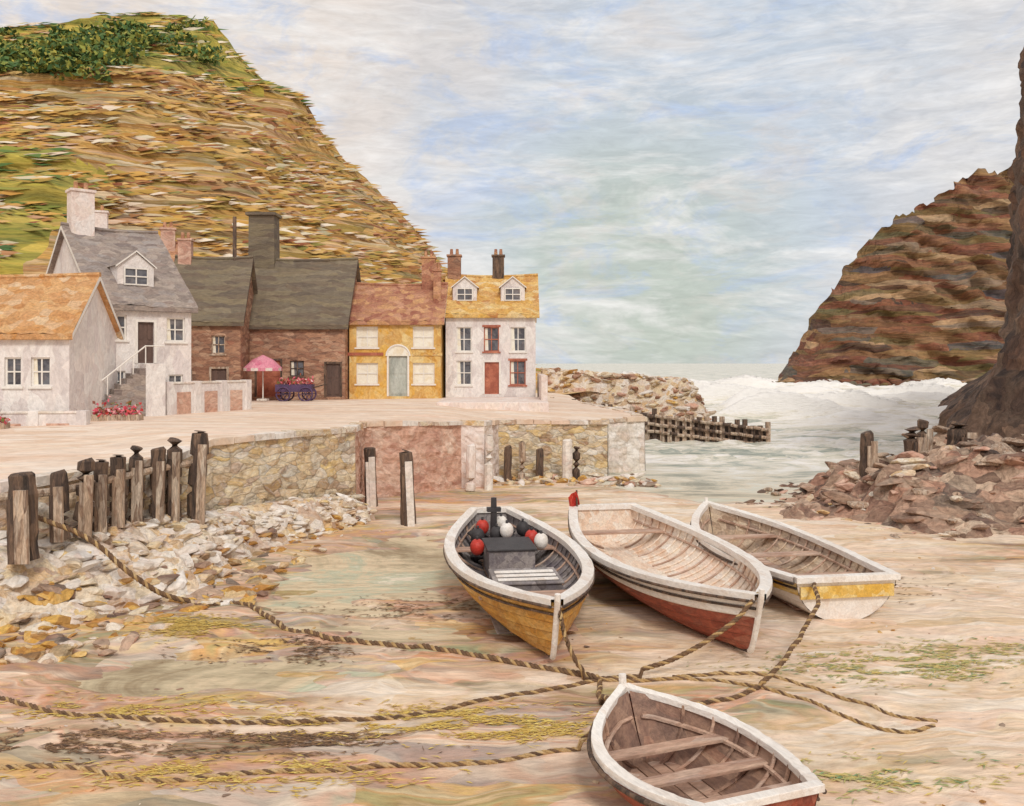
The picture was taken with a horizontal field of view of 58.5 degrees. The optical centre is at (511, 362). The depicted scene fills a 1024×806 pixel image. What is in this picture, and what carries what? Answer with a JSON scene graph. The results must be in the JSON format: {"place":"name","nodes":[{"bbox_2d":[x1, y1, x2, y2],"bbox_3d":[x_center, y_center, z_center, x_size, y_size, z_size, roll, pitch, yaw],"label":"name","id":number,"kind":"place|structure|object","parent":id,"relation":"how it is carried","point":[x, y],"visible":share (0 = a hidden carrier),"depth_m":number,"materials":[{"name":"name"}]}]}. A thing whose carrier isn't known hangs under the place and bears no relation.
{"place":"outdoors","nodes":[
{"label":"outdoors","id":0,"kind":"place"},
{"bbox_2d":[0,14,592,394],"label":"hill","id":1,"kind":"structure","parent":0,"point":[35,247],"depth_m":117.40,"materials":[{"name":"brown soil"}]},
{"bbox_2d":[0,15,228,82],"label":"hilltop bushes","id":2,"kind":"object","parent":1,"relation":"on","point":[122,41],"visible":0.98,"depth_m":129.22,"materials":[{"name":"green plant"}]},
{"bbox_2d":[0,11,540,382],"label":"hillside scrub","id":3,"kind":"object","parent":1,"relation":"on","point":[178,213],"visible":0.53,"depth_m":116.35,"materials":[{"name":"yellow plant"}]},
{"bbox_2d":[0,393,630,479],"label":"quay road","id":4,"kind":"structure","parent":0,"point":[38,449],"depth_m":37.58,"materials":[{"name":"beige concrete"}]},
{"bbox_2d":[0,408,9,428],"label":"flower planter","id":5,"kind":"object","parent":4,"relation":"on","point":[4,423],"visible":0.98,"depth_m":36.10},
{"bbox_2d":[0,410,89,425],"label":"garden wall","id":6,"kind":"structure","parent":4,"relation":"on","point":[41,418],"depth_m":37.26,"materials":[{"name":"paint"}]},
{"bbox_2d":[0,272,124,419],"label":"cottage","id":7,"kind":"structure","parent":4,"relation":"on","point":[60,333],"depth_m":38.65,"materials":[{"name":"white paint"}]},
{"bbox_2d":[1,357,51,388],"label":"windows","id":8,"kind":"structure","parent":7,"relation":"in","point":[40,365],"depth_m":38.15,"materials":[{"name":"white glass"}]},
{"bbox_2d":[91,396,143,420],"bbox_3d":[-16.997,2.005,39.346,2.095,1.090,0.769,0,0,0],"label":"flower planter","id":9,"kind":"object","parent":4,"relation":"on","point":[115,415],"visible":1,"depth_m":39.12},
{"bbox_2d":[53,239,190,381],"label":"walls","id":10,"kind":"structure","parent":4,"relation":"on","point":[175,359],"depth_m":43.99,"materials":[{"name":"white paint"}]},
{"bbox_2d":[46,222,197,312],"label":"roof","id":11,"kind":"structure","parent":10,"relation":"on","point":[102,250],"depth_m":45.34,"materials":[{"name":"grey stone"}]},
{"bbox_2d":[65,181,96,235],"bbox_3d":[-21.934,-5.925,46.508,1.240,6.450,1.020,0,0,-40],"label":"chimney","id":12,"kind":"object","parent":11,"relation":"on","point":[80,211],"visible":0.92,"depth_m":46.18,"materials":[{"name":"white paint"}]},
{"bbox_2d":[108,250,156,286],"bbox_3d":[-18.908,-4.449,45.080,1.940,1.910,2.441,0,0,-40],"label":"dormer","id":13,"kind":"object","parent":11,"relation":"on","point":[136,267],"visible":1,"depth_m":44.22,"materials":[{"name":"white paint"}]},
{"bbox_2d":[95,205,177,260],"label":"chimneys","id":14,"kind":"object","parent":11,"relation":"on","point":[167,233],"visible":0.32,"depth_m":60.00,"materials":[{"name":"brick"}]},
{"bbox_2d":[135,319,156,362],"bbox_3d":[-17.411,-0.985,43.412,0.990,2.070,0.220,0,0,-40],"label":"door","id":15,"kind":"structure","parent":10,"relation":"attached to","point":[143,332],"depth_m":43.43,"materials":[{"name":"paint"}]},
{"bbox_2d":[115,315,187,382],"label":"windows","id":16,"kind":"structure","parent":10,"relation":"attached to","point":[175,329],"depth_m":44.30,"materials":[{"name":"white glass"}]},
{"bbox_2d":[102,345,164,415],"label":"steps","id":17,"kind":"structure","parent":4,"relation":"on","point":[144,384],"depth_m":42.20,"materials":[{"name":"grey stone"}]},
{"bbox_2d":[165,380,251,414],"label":"garden wall","id":18,"kind":"structure","parent":4,"relation":"on","point":[203,396],"depth_m":45.74,"materials":[{"name":"paint"}]},
{"bbox_2d":[191,278,253,380],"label":"walls","id":19,"kind":"structure","parent":4,"relation":"on","point":[236,359],"depth_m":54.86,"materials":[{"name":"brown brick"}]},
{"bbox_2d":[191,335,226,380],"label":"windows","id":20,"kind":"structure","parent":19,"relation":"attached to","point":[218,345],"depth_m":54.94,"materials":[{"name":"white glass"}]},
{"bbox_2d":[174,254,257,325],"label":"roof","id":21,"kind":"structure","parent":19,"relation":"on","point":[218,287],"depth_m":56.30,"materials":[{"name":"stone"}]},
{"bbox_2d":[176,232,194,264],"bbox_3d":[-20.507,-5.375,57.446,0.940,5.550,0.780,0,0,-6],"label":"chimney","id":22,"kind":"object","parent":21,"relation":"on","point":[185,250],"visible":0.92,"depth_m":57.13,"materials":[{"name":"brick"}]},
{"bbox_2d":[209,367,228,380],"bbox_3d":[-17.573,1.340,54.879,1.140,2.120,0.220,0,0,-6],"label":"door","id":23,"kind":"structure","parent":19,"relation":"attached to","point":[220,373],"depth_m":54.87,"materials":[{"name":"paint"}]},
{"bbox_2d":[243,355,281,400],"bbox_3d":[-15.200,0.950,55.800,2.208,2.800,2.208,0,0,0],"label":"parasol","id":24,"kind":"object","parent":4,"relation":"on","point":[262,363],"visible":1,"depth_m":55.20,"materials":[{"name":"pink fabric"}]},
{"bbox_2d":[233,212,360,399],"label":"brick barn","id":25,"kind":"structure","parent":4,"relation":"on","point":[300,316],"depth_m":58.36,"materials":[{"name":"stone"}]},
{"bbox_2d":[288,361,305,377],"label":"windows","id":26,"kind":"structure","parent":25,"relation":"in","point":[296,367],"depth_m":58.15,"materials":[{"name":"white glass"}]},
{"bbox_2d":[275,373,325,400],"bbox_3d":[-12.822,1.515,55.589,3.055,1.742,1.122,0,0,0],"label":"flower cart","id":27,"kind":"object","parent":4,"relation":"on","point":[298,386],"visible":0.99,"depth_m":55.15,"materials":[{"name":"purple wood"}]},
{"bbox_2d":[349,318,445,398],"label":"walls","id":28,"kind":"structure","parent":4,"relation":"on","point":[389,336],"depth_m":59.00,"materials":[{"name":"yellow paint"}]},
{"bbox_2d":[354,327,435,384],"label":"windows","id":29,"kind":"structure","parent":28,"relation":"attached to","point":[423,373],"depth_m":59.16,"materials":[{"name":"white glass"}]},
{"bbox_2d":[348,344,441,355],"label":"arch trim","id":30,"kind":"structure","parent":28,"relation":"attached to","point":[397,350],"depth_m":58.93,"materials":[{"name":"beige paint"}]},
{"bbox_2d":[387,356,408,395],"bbox_3d":[-7.350,0.840,59.060,1.440,2.720,0.220,0,0,0],"label":"door","id":31,"kind":"structure","parent":28,"relation":"attached to","point":[397,375],"depth_m":59.07,"materials":[{"name":"paint"}]},
{"bbox_2d":[349,282,447,324],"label":"roof","id":32,"kind":"structure","parent":28,"relation":"on","point":[389,304],"depth_m":60.16,"materials":[{"name":"brown tile"}]},
{"bbox_2d":[421,251,436,289],"bbox_3d":[-5.650,-5.125,62.060,1.040,4.850,0.860,0,0,0],"label":"chimney","id":33,"kind":"object","parent":32,"relation":"on","point":[428,262],"visible":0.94,"depth_m":61.70,"materials":[{"name":"brown brick"}]},
{"bbox_2d":[432,263,441,302],"bbox_3d":[-4.950,-4.625,60.600,0.640,3.850,0.540,0,0,0],"label":"chimney","id":34,"kind":"object","parent":32,"relation":"on","point":[437,270],"visible":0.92,"depth_m":60.40,"materials":[{"name":"brown brick"}]},
{"bbox_2d":[446,313,535,396],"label":"walls","id":35,"kind":"structure","parent":4,"relation":"on","point":[477,357],"depth_m":60.00,"materials":[{"name":"white paint"}]},
{"bbox_2d":[455,325,526,386],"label":"windows","id":36,"kind":"structure","parent":35,"relation":"attached to","point":[491,343],"depth_m":60.15,"materials":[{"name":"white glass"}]},
{"bbox_2d":[483,360,500,393],"bbox_3d":[-1.325,0.990,60.060,1.190,2.220,0.220,0,0,0],"label":"door","id":37,"kind":"structure","parent":35,"relation":"attached to","point":[491,376],"depth_m":60.07,"materials":[{"name":"red wood"}]},
{"bbox_2d":[445,273,539,321],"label":"roof","id":38,"kind":"structure","parent":35,"relation":"on","point":[488,303],"depth_m":60.85,"materials":[{"name":"yellow tile"}]},
{"bbox_2d":[446,249,461,279],"bbox_3d":[-4.000,-5.525,63.460,1.040,4.650,0.860,0,0,0],"label":"chimney","id":39,"kind":"object","parent":38,"relation":"on","point":[454,266],"visible":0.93,"depth_m":63.10,"materials":[{"name":"brown brick"}]},
{"bbox_2d":[451,276,478,300],"bbox_3d":[-3.150,-4.806,62.035,1.840,1.870,2.311,0,0,0],"label":"dormer","id":40,"kind":"object","parent":38,"relation":"on","point":[464,288],"visible":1,"depth_m":61.00,"materials":[{"name":"white paint"}]},
{"bbox_2d":[491,249,504,278],"bbox_3d":[-0.950,-5.525,63.520,0.940,4.650,0.780,0,0,0],"label":"chimney","id":41,"kind":"object","parent":38,"relation":"on","point":[497,266],"visible":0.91,"depth_m":63.20,"materials":[{"name":"brown brick"}]},
{"bbox_2d":[499,276,526,300],"bbox_3d":[0.050,-4.806,62.035,1.840,1.870,2.311,0,0,0],"label":"dormer","id":42,"kind":"object","parent":38,"relation":"on","point":[512,288],"visible":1,"depth_m":61.00,"materials":[{"name":"white paint"}]},
{"bbox_2d":[436,374,548,411],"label":"terrace wall","id":43,"kind":"structure","parent":4,"relation":"on","point":[539,403],"depth_m":52.01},
{"bbox_2d":[0,402,647,530],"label":"harbour wall","id":44,"kind":"structure","parent":0,"point":[253,469],"depth_m":39.52,"materials":[{"name":"beige stone"}]},
{"bbox_2d":[0,480,1023,805],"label":"harbour sand","id":45,"kind":"structure","parent":0,"point":[970,604],"depth_m":16.52,"materials":[{"name":"beige sand"}]},
{"bbox_2d":[0,493,377,664],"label":"rubble bank","id":46,"kind":"structure","parent":45,"relation":"on","point":[73,583],"depth_m":23.04,"materials":[{"name":"stone"}]},
{"bbox_2d":[6,471,39,564],"bbox_3d":[-11.323,3.595,21.161,0.695,2.100,0.758,0,0,0],"label":"mooring post","id":47,"kind":"object","parent":46,"relation":"on","point":[22,533],"visible":1,"depth_m":20.79,"materials":[{"name":"brown wood"}]},
{"bbox_2d":[49,469,70,542],"bbox_3d":[-11.157,3.543,22.571,0.496,1.792,0.554,0,0,0],"label":"mooring post","id":48,"kind":"object","parent":46,"relation":"on","point":[59,506],"visible":0.92,"depth_m":22.30,"materials":[{"name":"brown wood"}]},
{"bbox_2d":[72,457,94,537],"bbox_3d":[-10.829,3.415,23.165,0.628,1.989,0.542,0,0,0],"label":"mooring post","id":49,"kind":"object","parent":46,"relation":"on","point":[83,512],"visible":0.92,"depth_m":22.90,"materials":[{"name":"brown wood"}]},
{"bbox_2d":[92,459,109,532],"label":"mooring post","id":50,"kind":"object","parent":46,"relation":"on","point":[101,496],"visible":0.91,"depth_m":23.63,"materials":[{"name":"brown wood"}]},
{"bbox_2d":[108,454,127,527],"bbox_3d":[-10.575,3.448,24.564,0.529,1.912,0.541,0,0,0],"label":"mooring post","id":51,"kind":"object","parent":46,"relation":"on","point":[118,493],"visible":0.97,"depth_m":24.30,"materials":[{"name":"brown wood"}]},
{"bbox_2d":[128,445,144,526],"bbox_3d":[-10.369,3.403,25.263,0.490,2.203,0.494,0,0,0],"label":"mooring post","id":52,"kind":"object","parent":46,"relation":"on","point":[136,483],"visible":0.95,"depth_m":25.03,"materials":[{"name":"brown wood"}]},
{"bbox_2d":[148,446,165,521],"bbox_3d":[-10.057,3.455,25.963,0.551,2.114,0.540,0,0,0],"label":"mooring post","id":53,"kind":"object","parent":46,"relation":"on","point":[157,507],"visible":0.98,"depth_m":25.70,"materials":[{"name":"brown wood"}]},
{"bbox_2d":[165,437,181,521],"bbox_3d":[-9.823,3.394,26.560,0.503,2.420,0.532,0,0,0],"label":"mooring post","id":54,"kind":"object","parent":46,"relation":"on","point":[174,488],"visible":0.93,"depth_m":26.30,"materials":[{"name":"brown wood"}]},
{"bbox_2d":[187,430,208,524],"bbox_3d":[-9.261,3.416,26.959,0.700,2.799,0.620,0,0,0],"label":"mooring post","id":55,"kind":"object","parent":46,"relation":"on","point":[197,477],"visible":0.93,"depth_m":26.66,"materials":[{"name":"brown wood"}]},
{"bbox_2d":[0,459,192,500],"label":"timber rail","id":56,"kind":"object","parent":55,"relation":"attached to","point":[44,492],"visible":0.27,"depth_m":24.20,"materials":[{"name":"brown wood"}]},
{"bbox_2d":[0,731,588,783],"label":"mooring rope","id":57,"kind":"object","parent":45,"relation":"on","point":[583,739],"visible":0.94,"depth_m":13.14,"materials":[{"name":"brown fabric"}]},
{"bbox_2d":[0,679,596,724],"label":"mooring rope","id":58,"kind":"object","parent":45,"relation":"on","point":[274,721],"visible":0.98,"depth_m":15.16,"materials":[{"name":"brown fabric"}]},
{"bbox_2d":[38,515,598,679],"bbox_3d":[-4.671,4.838,20.452,14.231,2.389,2.036,0,0,21],"label":"mooring rope","id":59,"kind":"object","parent":45,"relation":"on","point":[159,592],"visible":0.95,"depth_m":19.67,"materials":[{"name":"brown fabric"}]},
{"bbox_2d":[363,447,377,506],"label":"mooring post","id":60,"kind":"object","parent":45,"relation":"on","point":[370,486],"visible":0.83,"depth_m":37.06,"materials":[{"name":"white wood"}]},
{"bbox_2d":[399,449,415,525],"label":"mooring post","id":61,"kind":"object","parent":45,"relation":"on","point":[407,509],"visible":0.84,"depth_m":33.05,"materials":[{"name":"white wood"}]},
{"bbox_2d":[465,443,475,491],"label":"mooring post","id":62,"kind":"object","parent":45,"relation":"on","point":[470,485],"visible":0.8,"depth_m":41.42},
{"bbox_2d":[484,434,493,490],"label":"mooring post","id":63,"kind":"object","parent":45,"relation":"on","point":[488,472],"visible":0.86,"depth_m":42.06,"materials":[{"name":"white stone"}]},
{"bbox_2d":[503,445,511,481],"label":"mooring post","id":64,"kind":"object","parent":45,"relation":"on","point":[507,460],"visible":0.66,"depth_m":45.05,"materials":[{"name":"brown wood"}]},
{"bbox_2d":[0,569,1023,803],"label":"seaweed","id":65,"kind":"object","parent":45,"relation":"on","point":[195,625],"visible":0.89,"depth_m":14.60,"materials":[{"name":"yellow plant"}]},
{"bbox_2d":[443,497,594,659],"bbox_3d":[0.102,4.942,22.836,3.541,1.925,11.431,0,1,-8],"label":"fishing boat","id":66,"kind":"object","parent":45,"relation":"on","point":[523,575],"visible":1,"depth_m":21.83,"materials":[{"name":"paint"}]},
{"bbox_2d":[17,525,1023,805],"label":"beach stones","id":67,"kind":"object","parent":45,"relation":"on","point":[21,731],"visible":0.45,"depth_m":16.43,"materials":[{"name":"brown stone"}]},
{"bbox_2d":[518,441,525,478],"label":"mooring post","id":68,"kind":"object","parent":45,"relation":"on","point":[522,459],"visible":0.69,"depth_m":45.47,"materials":[{"name":"beige wood"}]},
{"bbox_2d":[536,448,543,475],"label":"mooring post","id":69,"kind":"object","parent":45,"relation":"on","point":[539,462],"visible":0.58,"depth_m":45.74,"materials":[{"name":"brown wood"}]},
{"bbox_2d":[562,439,572,481],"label":"mooring post","id":70,"kind":"object","parent":45,"relation":"on","point":[567,457],"visible":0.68,"depth_m":45.29,"materials":[{"name":"white stone"}]},
{"bbox_2d":[572,446,579,478],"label":"mooring post","id":71,"kind":"object","parent":45,"relation":"on","point":[576,464],"visible":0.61,"depth_m":45.77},
{"bbox_2d":[493,472,661,487],"bbox_3d":[2.961,5.978,45.202,8.553,0.764,3.869,0,0,0],"label":"slipway rubble","id":72,"kind":"object","parent":45,"relation":"on","point":[631,480],"visible":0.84,"depth_m":44.69,"materials":[{"name":"white stone"}]},
{"bbox_2d":[558,606,608,704],"bbox_3d":[1.591,5.226,15.769,0.755,1.497,3.518,0,0,-14],"label":"mooring rope","id":73,"kind":"object","parent":45,"relation":"on","point":[602,698],"visible":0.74,"depth_m":16.99,"materials":[{"name":"brown fabric"}]},
{"bbox_2d":[550,397,770,442],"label":"timber groyne","id":74,"kind":"object","parent":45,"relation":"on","point":[661,427],"visible":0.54,"depth_m":67.02,"materials":[{"name":"brown wood"}]},
{"bbox_2d":[568,490,773,653],"bbox_3d":[3.852,5.016,23.338,3.942,1.776,11.690,0,1,-10],"label":"fishing boat","id":75,"kind":"object","parent":45,"relation":"on","point":[669,567],"visible":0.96,"depth_m":23.16,"materials":[{"name":"red paint"}]},
{"bbox_2d":[599,592,758,678],"bbox_3d":[3.226,5.209,17.327,3.340,1.490,0.286,0,0,-13],"label":"mooring rope","id":76,"kind":"object","parent":45,"relation":"on","point":[722,630],"visible":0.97,"depth_m":17.25,"materials":[{"name":"brown fabric"}]},
{"bbox_2d":[587,673,826,805],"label":"rowing boat","id":77,"kind":"object","parent":45,"relation":"on","point":[648,747],"visible":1,"depth_m":12.68,"materials":[{"name":"red paint"}]},
{"bbox_2d":[696,582,820,704],"bbox_3d":[4.561,5.403,17.133,1.038,0.976,8.494,0,0,39],"label":"mooring rope","id":78,"kind":"object","parent":45,"relation":"on","point":[775,669],"visible":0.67,"depth_m":16.79,"materials":[{"name":"brown fabric"}]},
{"bbox_2d":[601,676,935,733],"bbox_3d":[4.296,5.858,16.032,5.709,0.184,0.905,0,0,28],"label":"mooring rope","id":79,"kind":"object","parent":45,"relation":"on","point":[869,725],"visible":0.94,"depth_m":16.10,"materials":[{"name":"brown fabric"}]},
{"bbox_2d":[690,497,900,618],"bbox_3d":[6.952,5.184,25.138,3.543,1.522,8.832,0,1,-9],"label":"fishing boat","id":80,"kind":"object","parent":45,"relation":"on","point":[796,562],"visible":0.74,"depth_m":24.14,"materials":[{"name":"white paint"}]},
{"bbox_2d":[672,670,937,722],"bbox_3d":[5.134,5.843,16.305,4.531,0.161,0.787,0,0,29],"label":"mooring rope","id":81,"kind":"object","parent":45,"relation":"on","point":[843,698],"visible":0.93,"depth_m":16.41,"materials":[{"name":"brown fabric"}]},
{"bbox_2d":[735,425,1023,540],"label":"rocky outcrop","id":82,"kind":"object","parent":45,"relation":"on","point":[972,488],"visible":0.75,"depth_m":33.97,"materials":[{"name":"stone"}]},
{"bbox_2d":[859,430,877,476],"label":"mooring post","id":83,"kind":"object","parent":82,"relation":"on","point":[868,451],"visible":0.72,"depth_m":38.25,"materials":[{"name":"brown wood"}]},
{"bbox_2d":[903,426,925,452],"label":"mooring post","id":84,"kind":"object","parent":82,"relation":"on","point":[913,443],"visible":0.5,"depth_m":37.73,"materials":[{"name":"brown wood"}]},
{"bbox_2d":[916,419,932,450],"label":"mooring post","id":85,"kind":"object","parent":82,"relation":"on","point":[922,425],"visible":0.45,"depth_m":38.37,"materials":[{"name":"brown wood"}]},
{"bbox_2d":[946,421,977,444],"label":"mooring post","id":86,"kind":"object","parent":82,"relation":"on","point":[957,433],"visible":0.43,"depth_m":37.89,"materials":[{"name":"brown wood"}]},
{"bbox_2d":[0,0,1023,363],"label":"sky","id":87,"kind":"structure","parent":0,"point":[680,181],"materials":[{"name":"blue"}]},
{"bbox_2d":[77,364,966,696],"bbox_3d":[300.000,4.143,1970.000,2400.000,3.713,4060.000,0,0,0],"label":"sea","id":88,"kind":"structure","parent":0,"point":[817,424],"depth_m":49.26,"materials":[{"name":"liquid"}]},
{"bbox_2d":[540,367,715,420],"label":"stone breakwater","id":89,"kind":"object","parent":88,"relation":"in","point":[680,397],"visible":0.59,"depth_m":74.79,"materials":[{"name":"beige stone"}]},
{"bbox_2d":[772,168,1013,386],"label":"headland","id":90,"kind":"structure","parent":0,"point":[918,294],"depth_m":238.34,"materials":[{"name":"brown stone"}]},
{"bbox_2d":[938,47,1023,437],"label":"cliff","id":91,"kind":"structure","parent":0,"point":[989,402],"depth_m":46.88,"materials":[{"name":"brown stone"}]}
]}

